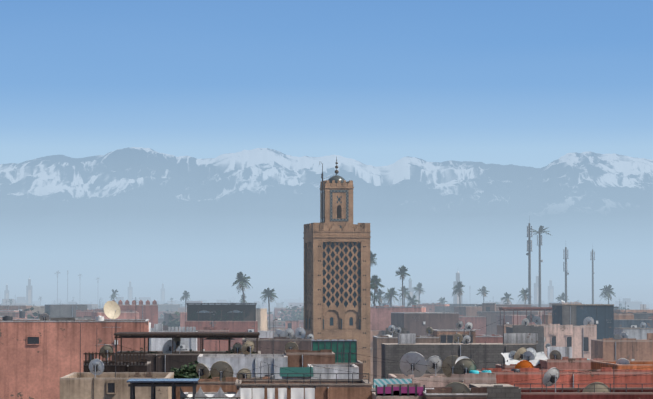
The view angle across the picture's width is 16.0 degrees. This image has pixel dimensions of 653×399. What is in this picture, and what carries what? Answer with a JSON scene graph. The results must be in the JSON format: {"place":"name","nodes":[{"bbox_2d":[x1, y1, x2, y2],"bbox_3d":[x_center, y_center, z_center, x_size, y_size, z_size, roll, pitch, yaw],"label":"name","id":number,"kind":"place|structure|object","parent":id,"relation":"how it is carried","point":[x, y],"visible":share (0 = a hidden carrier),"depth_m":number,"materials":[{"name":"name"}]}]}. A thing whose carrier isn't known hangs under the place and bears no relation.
{"place":"outdoors","nodes":[
{"label":"outdoors","id":0,"kind":"place"},
{"bbox_2d":[157,304,179,310],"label":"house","id":1,"kind":"structure","parent":0,"point":[169,307],"depth_m":951.25,"materials":[{"name":"paint"}]},
{"bbox_2d":[176,377,269,398],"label":"building","id":2,"kind":"structure","parent":0,"point":[215,384],"depth_m":125.27,"materials":[{"name":"paint"}]},
{"bbox_2d":[268,320,299,334],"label":"house","id":3,"kind":"structure","parent":0,"point":[294,325],"depth_m":455.23,"materials":[{"name":"paint"}]},
{"bbox_2d":[274,308,301,320],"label":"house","id":4,"kind":"structure","parent":0,"point":[277,312],"depth_m":754.75,"materials":[{"name":"paint"}]},
{"bbox_2d":[0,147,652,300],"bbox_3d":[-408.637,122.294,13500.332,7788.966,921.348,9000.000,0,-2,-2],"label":"atlas mountains","id":5,"kind":"structure","parent":0,"point":[147,222],"depth_m":11379.94,"materials":[{"name":"blue stone"}]},
{"bbox_2d":[0,0,652,167],"label":"sky","id":6,"kind":"structure","parent":0,"point":[528,83],"materials":[{"name":"blue"}]},
{"bbox_2d":[335,360,362,378],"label":"house","id":7,"kind":"structure","parent":0,"point":[359,364],"depth_m":202.46,"materials":[{"name":"paint"}]},
{"bbox_2d":[311,339,356,362],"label":"screen","id":8,"kind":"object","parent":7,"relation":"on","point":[334,346],"visible":0.69,"depth_m":203.46,"materials":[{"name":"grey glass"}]},
{"bbox_2d":[45,301,652,305],"bbox_3d":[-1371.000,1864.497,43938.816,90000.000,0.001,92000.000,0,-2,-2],"label":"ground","id":9,"kind":"structure","parent":0,"point":[650,302],"depth_m":8347.71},
{"bbox_2d":[0,305,31,313],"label":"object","id":10,"kind":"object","parent":9,"relation":"on","point":[18,307],"visible":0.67,"depth_m":491.95,"materials":[{"name":"paint"}]},
{"bbox_2d":[26,277,31,304],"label":"minaret","id":11,"kind":"object","parent":9,"relation":"on","point":[29,294],"visible":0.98,"depth_m":1690.60,"materials":[{"name":"paint"}]},
{"bbox_2d":[45,305,86,317],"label":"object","id":12,"kind":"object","parent":9,"relation":"on","point":[58,311],"visible":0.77,"depth_m":435.06,"materials":[{"name":"grey"}]},
{"bbox_2d":[0,300,148,398],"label":"terracotta house","id":13,"kind":"structure","parent":9,"relation":"on","point":[39,359],"depth_m":198.63,"materials":[{"name":"paint"}]},
{"bbox_2d":[103,301,120,320],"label":"satellite dish","id":14,"kind":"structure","parent":13,"relation":"on","point":[111,309],"depth_m":204.96,"materials":[{"name":"grey metal"}]},
{"bbox_2d":[76,309,136,316],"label":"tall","id":15,"kind":"object","parent":9,"relation":"on","point":[79,313],"visible":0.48,"depth_m":408.93,"materials":[{"name":"paint"}]},
{"bbox_2d":[92,300,138,318],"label":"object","id":16,"kind":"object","parent":9,"relation":"on","point":[126,315],"visible":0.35,"depth_m":366.60,"materials":[{"name":"paint"}]},
{"bbox_2d":[60,372,173,398],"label":"cream house","id":17,"kind":"structure","parent":9,"relation":"on","point":[102,385],"depth_m":119.13,"materials":[{"name":"beige paint"}]},
{"bbox_2d":[89,359,103,377],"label":"dish","id":18,"kind":"object","parent":17,"relation":"on","point":[96,366],"visible":0.94,"depth_m":120.54,"materials":[{"name":"grey"}]},
{"bbox_2d":[173,360,203,378],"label":"roof shrub","id":19,"kind":"object","parent":17,"relation":"on","point":[191,372],"visible":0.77,"depth_m":127.73,"materials":[{"name":"green plant"}]},
{"bbox_2d":[196,363,209,378],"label":"dish","id":20,"kind":"object","parent":17,"relation":"on","point":[202,371],"visible":0.98,"depth_m":126.55,"materials":[{"name":"grey"}]},
{"bbox_2d":[210,361,233,380],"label":"satellite dish","id":21,"kind":"object","parent":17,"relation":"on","point":[222,366],"visible":0.75,"depth_m":128.26,"materials":[{"name":"grey metal"}]},
{"bbox_2d":[236,368,250,378],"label":"satellite dish","id":22,"kind":"object","parent":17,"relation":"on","point":[241,376],"visible":0.73,"depth_m":128.28,"materials":[{"name":"grey"}]},
{"bbox_2d":[83,359,150,371],"bbox_3d":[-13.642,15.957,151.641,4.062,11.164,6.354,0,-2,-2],"label":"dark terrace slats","id":23,"kind":"object","parent":9,"relation":"on","point":[135,367],"visible":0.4,"depth_m":149.06,"materials":[{"name":"paint"}]},
{"bbox_2d":[100,345,112,362],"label":"dish","id":24,"kind":"object","parent":23,"relation":"on","point":[106,348],"visible":0.77,"depth_m":150.26,"materials":[{"name":"grey"}]},
{"bbox_2d":[83,352,146,364],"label":"slat screen","id":25,"kind":"object","parent":23,"relation":"attached to","point":[119,360],"visible":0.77,"depth_m":149.02,"materials":[{"name":"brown wood"}]},
{"bbox_2d":[113,300,157,327],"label":"crenellated house","id":26,"kind":"structure","parent":9,"relation":"on","point":[148,311],"depth_m":408.64,"materials":[{"name":"paint"}]},
{"bbox_2d":[161,311,179,329],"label":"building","id":27,"kind":"structure","parent":9,"relation":"on","point":[174,323],"depth_m":453.06,"materials":[{"name":"concrete"}]},
{"bbox_2d":[149,323,197,350],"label":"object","id":28,"kind":"object","parent":9,"relation":"on","point":[157,344],"visible":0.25,"depth_m":283.83,"materials":[{"name":"grey"}]},
{"bbox_2d":[112,351,260,371],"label":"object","id":29,"kind":"object","parent":9,"relation":"on","point":[160,364],"visible":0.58,"depth_m":179.06,"materials":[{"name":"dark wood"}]},
{"bbox_2d":[162,340,175,353],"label":"dish","id":30,"kind":"object","parent":29,"relation":"on","point":[167,347],"visible":0.73,"depth_m":180.11,"materials":[{"name":"grey"}]},
{"bbox_2d":[114,332,259,353],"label":"pergola","id":31,"kind":"object","parent":29,"relation":"on","point":[172,335],"visible":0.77,"depth_m":179.64,"materials":[{"name":"brown wood"}]},
{"bbox_2d":[178,327,228,350],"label":"house","id":32,"kind":"structure","parent":9,"relation":"on","point":[210,345],"depth_m":288.92,"materials":[{"name":"paint"}]},
{"bbox_2d":[180,386,240,398],"bbox_3d":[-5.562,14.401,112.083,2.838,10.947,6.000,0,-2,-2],"label":"canopy","id":33,"kind":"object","parent":9,"relation":"on","point":[200,393],"depth_m":109.32,"materials":[{"name":"white fabric"}]},
{"bbox_2d":[185,320,257,346],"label":"terrace restaurant","id":34,"kind":"structure","parent":9,"relation":"on","point":[240,326],"depth_m":328.95,"materials":[{"name":"paint"}]},
{"bbox_2d":[186,303,256,320],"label":"restaurant pergola","id":35,"kind":"object","parent":34,"relation":"on","point":[249,308],"visible":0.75,"depth_m":335.50,"materials":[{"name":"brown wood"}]},
{"bbox_2d":[231,272,250,302],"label":"leaning palm","id":36,"kind":"object","parent":9,"relation":"on","point":[241,280],"visible":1,"depth_m":428.82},
{"bbox_2d":[197,354,287,378],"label":"white wall","id":37,"kind":"structure","parent":9,"relation":"on","point":[237,362],"depth_m":149.33,"materials":[{"name":"grey paint"}]},
{"bbox_2d":[241,341,254,356],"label":"dish","id":38,"kind":"object","parent":37,"relation":"on","point":[248,348],"visible":0.94,"depth_m":151.23,"materials":[{"name":"grey"}]},
{"bbox_2d":[256,308,266,330],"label":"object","id":39,"kind":"object","parent":9,"relation":"on","point":[261,315],"visible":0.19,"depth_m":377.85,"materials":[{"name":"paint"}]},
{"bbox_2d":[260,287,276,329],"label":"palm","id":40,"kind":"object","parent":9,"relation":"on","point":[269,293],"visible":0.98,"depth_m":459.29,"materials":[{"name":"plant"}]},
{"bbox_2d":[1,299,548,313],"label":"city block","id":41,"kind":"structure","parent":9,"relation":"on","point":[4,302],"depth_m":1470.68,"materials":[{"name":"paint"}]},
{"bbox_2d":[242,336,311,353],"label":"house","id":42,"kind":"structure","parent":9,"relation":"on","point":[280,343],"depth_m":234.26,"materials":[{"name":"paint"}]},
{"bbox_2d":[279,305,303,320],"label":"tree","id":43,"kind":"object","parent":9,"relation":"on","point":[297,312],"visible":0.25,"depth_m":672.77,"materials":[{"name":"plant"}]},
{"bbox_2d":[41,297,547,305],"bbox_3d":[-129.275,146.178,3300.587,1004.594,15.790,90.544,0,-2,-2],"label":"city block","id":44,"kind":"structure","parent":9,"relation":"on","point":[396,302],"depth_m":3293.68,"materials":[{"name":"paint"}]},
{"bbox_2d":[280,367,313,378],"bbox_3d":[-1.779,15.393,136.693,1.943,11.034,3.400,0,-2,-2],"label":"green stairhead tile","id":45,"kind":"object","parent":9,"relation":"on","point":[297,370],"visible":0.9,"depth_m":135.96,"materials":[{"name":"green tile"}]},
{"bbox_2d":[235,379,372,398],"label":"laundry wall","id":46,"kind":"structure","parent":9,"relation":"on","point":[341,389],"depth_m":111.50,"materials":[{"name":"paint"}]},
{"bbox_2d":[237,386,315,398],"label":"laundry line","id":47,"kind":"object","parent":46,"relation":"attached to","point":[258,393],"visible":1,"depth_m":111.04,"materials":[{"name":"white fabric"}]},
{"bbox_2d":[239,373,368,383],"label":"railing","id":48,"kind":"object","parent":46,"relation":"on","point":[287,379],"visible":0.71,"depth_m":111.56,"materials":[{"name":"grey metal"}]},
{"bbox_2d":[285,350,334,366],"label":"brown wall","id":49,"kind":"structure","parent":9,"relation":"on","point":[300,359],"depth_m":151.45,"materials":[{"name":"paint"}]},
{"bbox_2d":[41,297,603,304],"bbox_3d":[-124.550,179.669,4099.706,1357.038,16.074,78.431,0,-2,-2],"label":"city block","id":50,"kind":"structure","parent":9,"relation":"on","point":[97,302],"depth_m":4100.30,"materials":[{"name":"paint"}]},
{"bbox_2d":[0,297,645,303],"bbox_3d":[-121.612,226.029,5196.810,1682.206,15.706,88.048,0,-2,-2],"label":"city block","id":51,"kind":"structure","parent":9,"relation":"on","point":[471,301],"depth_m":5209.79,"materials":[{"name":"paint"}]},
{"bbox_2d":[0,299,651,305],"bbox_3d":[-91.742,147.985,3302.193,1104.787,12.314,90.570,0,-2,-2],"label":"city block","id":52,"kind":"structure","parent":9,"relation":"on","point":[298,300],"depth_m":3288.82,"materials":[{"name":"paint"}]},
{"bbox_2d":[14,297,641,309],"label":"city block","id":53,"kind":"structure","parent":9,"relation":"on","point":[633,305],"depth_m":1846.12,"materials":[{"name":"paint"}]},
{"bbox_2d":[307,364,358,378],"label":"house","id":54,"kind":"structure","parent":9,"relation":"on","point":[338,368],"depth_m":137.50,"materials":[{"name":"white paint"}]},
{"bbox_2d":[303,157,370,380],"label":"minaret","id":55,"kind":"object","parent":9,"relation":"on","point":[336,273],"visible":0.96,"depth_m":250.07,"materials":[{"name":"brown stone"}]},
{"bbox_2d":[370,274,383,306],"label":"palm","id":56,"kind":"object","parent":9,"relation":"on","point":[377,281],"visible":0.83,"depth_m":399.38,"materials":[{"name":"plant"}]},
{"bbox_2d":[370,330,385,347],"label":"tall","id":57,"kind":"object","parent":9,"relation":"on","point":[377,333],"visible":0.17,"depth_m":350.04,"materials":[{"name":"paint"}]},
{"bbox_2d":[136,297,621,307],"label":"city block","id":58,"kind":"structure","parent":9,"relation":"on","point":[144,299],"depth_m":2168.77,"materials":[{"name":"paint"}]},
{"bbox_2d":[382,287,398,306],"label":"palm","id":59,"kind":"object","parent":9,"relation":"on","point":[391,292],"visible":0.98,"depth_m":469.84,"materials":[{"name":"plant"}]},
{"bbox_2d":[371,383,420,391],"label":"wall","id":60,"kind":"structure","parent":9,"relation":"on","point":[402,385],"depth_m":111.60,"materials":[{"name":"paint"}]},
{"bbox_2d":[373,378,411,387],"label":"striped awning","id":61,"kind":"object","parent":60,"relation":"attached to","point":[380,382],"visible":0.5,"depth_m":111.99,"materials":[{"name":"teal fabric"}]},
{"bbox_2d":[370,305,425,329],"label":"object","id":62,"kind":"object","parent":9,"relation":"on","point":[380,318],"visible":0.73,"depth_m":355.27,"materials":[{"name":"paint"}]},
{"bbox_2d":[372,385,424,398],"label":"magenta house front","id":63,"kind":"object","parent":9,"relation":"on","point":[399,392],"visible":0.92,"depth_m":107.59,"materials":[{"name":"paint"}]},
{"bbox_2d":[395,265,410,305],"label":"tall palm","id":64,"kind":"object","parent":9,"relation":"on","point":[403,270],"visible":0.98,"depth_m":440.03,"materials":[{"name":"plant"}]},
{"bbox_2d":[391,312,458,335],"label":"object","id":65,"kind":"object","parent":9,"relation":"on","point":[417,323],"visible":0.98,"depth_m":343.27,"materials":[{"name":"paint"}]},
{"bbox_2d":[417,303,449,311],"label":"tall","id":66,"kind":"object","parent":9,"relation":"on","point":[430,307],"visible":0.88,"depth_m":563.07,"materials":[{"name":"paint"}]},
{"bbox_2d":[423,387,487,398],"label":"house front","id":67,"kind":"structure","parent":9,"relation":"on","point":[447,393],"depth_m":105.66,"materials":[{"name":"paint"}]},
{"bbox_2d":[445,382,470,392],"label":"dish","id":68,"kind":"object","parent":67,"relation":"on","point":[458,387],"visible":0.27,"depth_m":107.54,"materials":[{"name":"grey"}]},
{"bbox_2d":[453,271,461,303],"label":"minaret","id":69,"kind":"object","parent":9,"relation":"on","point":[455,299],"visible":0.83,"depth_m":1300.85,"materials":[{"name":"paint"}]},
{"bbox_2d":[452,281,463,305],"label":"palm","id":70,"kind":"object","parent":9,"relation":"on","point":[458,286],"visible":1,"depth_m":520.17,"materials":[{"name":"plant"}]},
{"bbox_2d":[381,325,537,378],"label":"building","id":71,"kind":"structure","parent":9,"relation":"on","point":[407,343],"depth_m":194.83,"materials":[{"name":"paint"}]},
{"bbox_2d":[446,311,485,334],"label":"house","id":72,"kind":"structure","parent":9,"relation":"on","point":[478,322],"depth_m":430.19,"materials":[{"name":"paint"}]},
{"bbox_2d":[454,306,502,315],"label":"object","id":73,"kind":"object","parent":9,"relation":"on","point":[467,310],"visible":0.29,"depth_m":477.06,"materials":[{"name":"paint"}]},
{"bbox_2d":[469,384,520,398],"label":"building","id":74,"kind":"structure","parent":9,"relation":"on","point":[501,391],"depth_m":107.74,"materials":[{"name":"grey concrete"}]},
{"bbox_2d":[476,303,530,306],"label":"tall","id":75,"kind":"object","parent":9,"relation":"on","point":[514,305],"visible":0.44,"depth_m":486.69,"materials":[{"name":"paint"}]},
{"bbox_2d":[477,303,541,334],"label":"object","id":76,"kind":"object","parent":9,"relation":"on","point":[490,312],"visible":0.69,"depth_m":460.74,"materials":[{"name":"paint"}]},
{"bbox_2d":[495,364,540,369],"bbox_3d":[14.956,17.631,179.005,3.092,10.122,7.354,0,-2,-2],"label":"house tarp","id":77,"kind":"object","parent":9,"relation":"on","point":[508,367],"visible":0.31,"depth_m":175.91,"materials":[{"name":"paint"}]},
{"bbox_2d":[501,352,547,365],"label":"tarp shelter","id":78,"kind":"object","parent":77,"relation":"on","point":[536,361],"visible":0.38,"depth_m":176.76,"materials":[{"name":"white fabric"}]},
{"bbox_2d":[497,315,541,323],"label":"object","id":79,"kind":"object","parent":9,"relation":"on","point":[509,318],"visible":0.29,"depth_m":449.61,"materials":[{"name":"paint"}]},
{"bbox_2d":[497,324,547,334],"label":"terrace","id":80,"kind":"structure","parent":9,"relation":"on","point":[499,329],"depth_m":315.45,"materials":[{"name":"paint"}]},
{"bbox_2d":[499,307,551,324],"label":"pergola","id":81,"kind":"object","parent":80,"relation":"on","point":[526,309],"visible":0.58,"depth_m":312.78,"materials":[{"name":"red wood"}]},
{"bbox_2d":[506,325,543,352],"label":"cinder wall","id":82,"kind":"structure","parent":9,"relation":"on","point":[539,330],"depth_m":268.17,"materials":[{"name":"grey concrete"}]},
{"bbox_2d":[526,222,531,303],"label":"cell tower","id":83,"kind":"structure","parent":9,"relation":"on","point":[529,245],"depth_m":521.05,"materials":[{"name":"grey metal"}]},
{"bbox_2d":[534,272,538,303],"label":"minaret","id":84,"kind":"object","parent":9,"relation":"on","point":[536,292],"visible":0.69,"depth_m":1702.11,"materials":[{"name":"paint"}]},
{"bbox_2d":[530,226,550,306],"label":"cell tower","id":85,"kind":"structure","parent":9,"relation":"on","point":[540,230],"depth_m":561.22,"materials":[{"name":"grey"}]},
{"bbox_2d":[548,279,553,302],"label":"minaret","id":86,"kind":"object","parent":9,"relation":"on","point":[550,293],"visible":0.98,"depth_m":2103.61,"materials":[{"name":"paint"}]},
{"bbox_2d":[534,324,596,358],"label":"house","id":87,"kind":"structure","parent":9,"relation":"on","point":[577,339],"depth_m":276.33,"materials":[{"name":"paint"}]},
{"bbox_2d":[521,388,652,398],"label":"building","id":88,"kind":"structure","parent":9,"relation":"on","point":[614,393],"depth_m":109.91,"materials":[{"name":"paint"}]},
{"bbox_2d":[115,344,613,387],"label":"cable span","id":89,"kind":"object","parent":88,"relation":"on","point":[311,383],"visible":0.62,"depth_m":117.45,"materials":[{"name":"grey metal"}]},
{"bbox_2d":[543,368,559,391],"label":"dish","id":90,"kind":"object","parent":88,"relation":"on","point":[551,377],"visible":0.96,"depth_m":110.51,"materials":[{"name":"grey"}]},
{"bbox_2d":[514,384,642,392],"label":"railing","id":91,"kind":"object","parent":88,"relation":"on","point":[546,388],"visible":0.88,"depth_m":109.92,"materials":[{"name":"grey metal"}]},
{"bbox_2d":[582,382,609,391],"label":"satellite dish","id":92,"kind":"object","parent":88,"relation":"on","point":[601,387],"visible":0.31,"depth_m":111.75,"materials":[{"name":"grey"}]},
{"bbox_2d":[542,313,633,323],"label":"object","id":93,"kind":"object","parent":9,"relation":"on","point":[548,318],"visible":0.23,"depth_m":334.79,"materials":[{"name":"paint"}]},
{"bbox_2d":[599,284,616,303],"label":"palm","id":94,"kind":"object","parent":9,"relation":"on","point":[608,290],"visible":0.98,"depth_m":561.81,"materials":[{"name":"plant"}]},
{"bbox_2d":[591,333,652,360],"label":"tan house","id":95,"kind":"structure","parent":9,"relation":"on","point":[628,349],"depth_m":250.41,"materials":[{"name":"paint"}]},
{"bbox_2d":[617,301,652,327],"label":"house","id":96,"kind":"structure","parent":9,"relation":"on","point":[628,323],"depth_m":330.80,"materials":[{"name":"paint"}]},
{"bbox_2d":[618,304,652,312],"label":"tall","id":97,"kind":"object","parent":9,"relation":"on","point":[642,307],"visible":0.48,"depth_m":434.18,"materials":[{"name":"paint"}]},
{"bbox_2d":[618,312,652,318],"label":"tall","id":98,"kind":"object","parent":9,"relation":"on","point":[641,315],"visible":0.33,"depth_m":393.79,"materials":[{"name":"grey"}]},
{"bbox_2d":[373,328,438,378],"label":"house","id":99,"kind":"structure","parent":0,"point":[386,338],"depth_m":237.75,"materials":[{"name":"paint"}]},
{"bbox_2d":[388,373,495,387],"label":"wall","id":100,"kind":"structure","parent":0,"point":[443,380],"depth_m":127.70,"materials":[{"name":"paint"}]},
{"bbox_2d":[400,352,426,377],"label":"dish","id":101,"kind":"object","parent":100,"relation":"on","point":[415,368],"visible":0.88,"depth_m":130.65,"materials":[{"name":"grey metal"}]},
{"bbox_2d":[426,356,442,375],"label":"dish","id":102,"kind":"object","parent":100,"relation":"on","point":[433,361],"visible":0.92,"depth_m":132.66,"materials":[{"name":"grey"}]},
{"bbox_2d":[442,356,458,376],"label":"dish","id":103,"kind":"object","parent":100,"relation":"on","point":[448,361],"visible":0.46,"depth_m":130.77,"materials":[{"name":"grey"}]},
{"bbox_2d":[454,358,476,373],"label":"dish","id":104,"kind":"object","parent":100,"relation":"on","point":[469,364],"visible":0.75,"depth_m":128.73,"materials":[{"name":"grey"}]},
{"bbox_2d":[432,329,475,342],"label":"veranda house","id":105,"kind":"structure","parent":0,"point":[444,334],"depth_m":239.86,"materials":[{"name":"paint"}]},
{"bbox_2d":[476,316,502,342],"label":"house","id":106,"kind":"structure","parent":0,"point":[492,338],"depth_m":290.01,"materials":[{"name":"paint"}]},
{"bbox_2d":[479,367,652,387],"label":"building","id":107,"kind":"structure","parent":0,"point":[510,377],"depth_m":139.91,"materials":[{"name":"paint"}]},
{"bbox_2d":[514,360,533,368],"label":"satellite dish","id":108,"kind":"object","parent":107,"relation":"on","point":[524,364],"visible":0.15,"depth_m":142.75,"materials":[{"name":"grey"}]},
{"bbox_2d":[563,247,568,302],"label":"cell tower","id":109,"kind":"structure","parent":0,"point":[566,258],"depth_m":601.38,"materials":[{"name":"grey"}]},
{"bbox_2d":[536,347,602,369],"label":"pink house","id":110,"kind":"structure","parent":0,"point":[567,361],"depth_m":172.03,"materials":[{"name":"paint"}]},
{"bbox_2d":[552,304,619,339],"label":"building","id":111,"kind":"structure","parent":0,"point":[604,316],"depth_m":300.66,"materials":[{"name":"paint"}]},
{"bbox_2d":[591,361,652,369],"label":"orange house","id":112,"kind":"structure","parent":0,"point":[632,365],"depth_m":153.84,"materials":[{"name":"paint"}]},
{"bbox_2d":[616,328,652,338],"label":"house","id":113,"kind":"structure","parent":0,"point":[638,333],"depth_m":310.69,"materials":[{"name":"grey paint"}]},
{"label":"roof","id":114,"kind":"object","parent":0,"visible":0},
{"bbox_2d":[127,379,198,398],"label":"canopy","id":115,"kind":"object","parent":114,"relation":"on","point":[153,384],"visible":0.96,"depth_m":107.84,"materials":[{"name":"blue metal"}]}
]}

